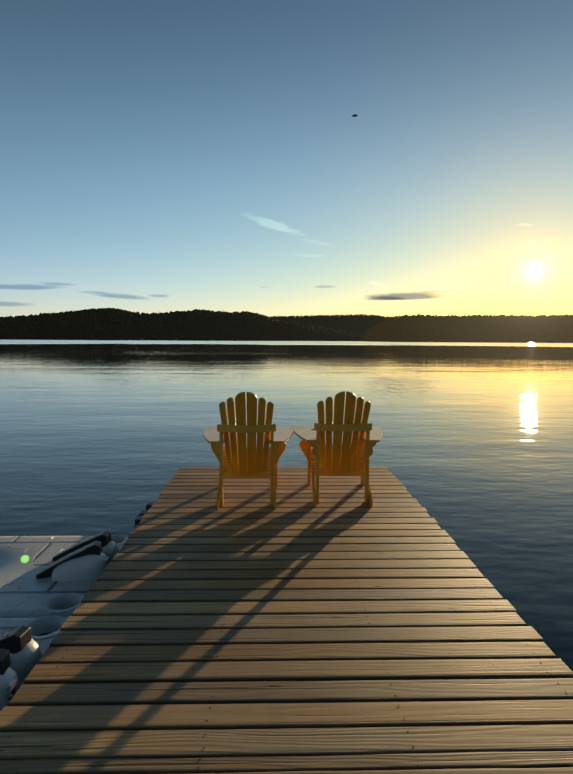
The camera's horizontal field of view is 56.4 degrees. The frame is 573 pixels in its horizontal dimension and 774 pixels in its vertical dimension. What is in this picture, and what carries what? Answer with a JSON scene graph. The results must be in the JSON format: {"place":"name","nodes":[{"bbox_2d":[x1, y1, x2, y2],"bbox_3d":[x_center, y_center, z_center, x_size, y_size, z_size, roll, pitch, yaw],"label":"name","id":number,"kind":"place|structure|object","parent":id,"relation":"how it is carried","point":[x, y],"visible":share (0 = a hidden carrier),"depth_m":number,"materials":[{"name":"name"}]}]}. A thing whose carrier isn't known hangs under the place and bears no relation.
{"place":"outdoors","nodes":[
{"label":"outdoors","id":0,"kind":"place"},
{"bbox_2d":[3,632,16,705],"bbox_3d":[-1.328,1.273,2.356,0.225,0.173,0.483,-3,6,-32],"label":"watercraft port hardware","id":1,"kind":"object","parent":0,"point":[10,690],"visible":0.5,"depth_m":2.24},
{"bbox_2d":[68,535,108,570],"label":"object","id":2,"kind":"object","parent":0,"point":[106,562],"visible":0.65,"depth_m":3.54,"materials":[{"name":"grey plastic"}]},
{"bbox_2d":[135,503,153,526],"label":"dock connector brackets","id":3,"kind":"object","parent":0,"point":[141,514],"visible":0.21,"depth_m":4.58,"materials":[{"name":"grey metal"}]},
{"bbox_2d":[0,312,361,340],"bbox_3d":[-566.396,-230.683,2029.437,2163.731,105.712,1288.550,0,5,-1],"label":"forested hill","id":4,"kind":"structure","parent":0,"point":[109,335],"depth_m":1745.80,"materials":[{"name":"green plant"}]},
{"bbox_2d":[0,307,365,340],"bbox_3d":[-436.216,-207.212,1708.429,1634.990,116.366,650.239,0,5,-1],"label":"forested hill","id":5,"kind":"structure","parent":4,"relation":"on","point":[67,318],"depth_m":1773.57,"materials":[{"name":"green plant"}]},
{"bbox_2d":[0,466,572,773],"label":"dock planks","id":6,"kind":"object","parent":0,"point":[302,680],"visible":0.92,"depth_m":2.49,"materials":[{"name":"brown wood"}]},
{"bbox_2d":[203,392,293,508],"bbox_3d":[-0.364,0.515,4.993,0.904,1.030,0.922,0,5,-2],"label":"adirondack chair","id":7,"kind":"object","parent":6,"relation":"on","point":[246,458],"visible":1,"depth_m":4.74,"materials":[{"name":"paint"}]},
{"bbox_2d":[1,468,566,767],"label":"dock screws","id":8,"kind":"object","parent":6,"relation":"in","point":[221,639],"visible":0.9,"depth_m":2.50,"materials":[{"name":"grey metal"}]},
{"bbox_2d":[292,391,381,506],"bbox_3d":[0.506,0.512,5.080,0.904,1.030,0.922,0,5,0],"label":"adirondack chair","id":9,"kind":"object","parent":6,"relation":"on","point":[345,455],"visible":1,"depth_m":4.84,"materials":[{"name":"paint"}]},
{"bbox_2d":[0,339,572,671],"bbox_3d":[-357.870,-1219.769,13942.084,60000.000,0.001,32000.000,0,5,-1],"label":"lake water","id":10,"kind":"structure","parent":0,"point":[473,450],"depth_m":11.57,"materials":[{"name":"blue liquid"}]},
{"bbox_2d":[0,616,67,711],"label":"port","id":11,"kind":"object","parent":10,"relation":"on","point":[25,659],"visible":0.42,"depth_m":2.58,"materials":[{"name":"plastic"}]},
{"bbox_2d":[0,626,52,674],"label":"bow pads","id":12,"kind":"object","parent":11,"relation":"on","point":[16,640],"visible":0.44,"depth_m":2.49,"materials":[{"name":"black rubber"}]},
{"bbox_2d":[0,534,127,617],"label":"port","id":13,"kind":"object","parent":10,"relation":"on","point":[24,591],"visible":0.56,"depth_m":3.54,"materials":[{"name":"plastic"}]},
{"bbox_2d":[36,531,111,609],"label":"bow pads","id":14,"kind":"object","parent":13,"relation":"on","point":[97,543],"visible":0.42,"depth_m":3.62,"materials":[{"name":"black rubber"}]},
{"bbox_2d":[0,0,572,316],"label":"sky","id":15,"kind":"structure","parent":0,"point":[156,156],"materials":[{"name":"blue"}]},
{"bbox_2d":[272,316,383,333],"bbox_3d":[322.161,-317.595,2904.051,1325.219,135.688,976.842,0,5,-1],"label":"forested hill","id":16,"kind":"structure","parent":0,"point":[348,326],"depth_m":2697.05,"materials":[{"name":"green plant"}]},
{"bbox_2d":[270,314,390,332],"bbox_3d":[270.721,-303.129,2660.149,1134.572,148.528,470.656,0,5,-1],"label":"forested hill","id":17,"kind":"structure","parent":16,"relation":"on","point":[331,318],"depth_m":2736.54,"materials":[{"name":"green plant"}]},
{"bbox_2d":[373,319,572,342],"bbox_3d":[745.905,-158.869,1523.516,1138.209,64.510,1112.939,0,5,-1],"label":"shore ridge","id":18,"kind":"structure","parent":0,"point":[394,339],"depth_m":1219.63,"materials":[{"name":"green plant"}]},
{"bbox_2d":[364,312,572,341],"bbox_3d":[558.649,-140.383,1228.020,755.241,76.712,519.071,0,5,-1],"label":"forested hill","id":19,"kind":"structure","parent":18,"relation":"on","point":[531,324],"depth_m":1246.33,"materials":[{"name":"green plant"}]}
]}

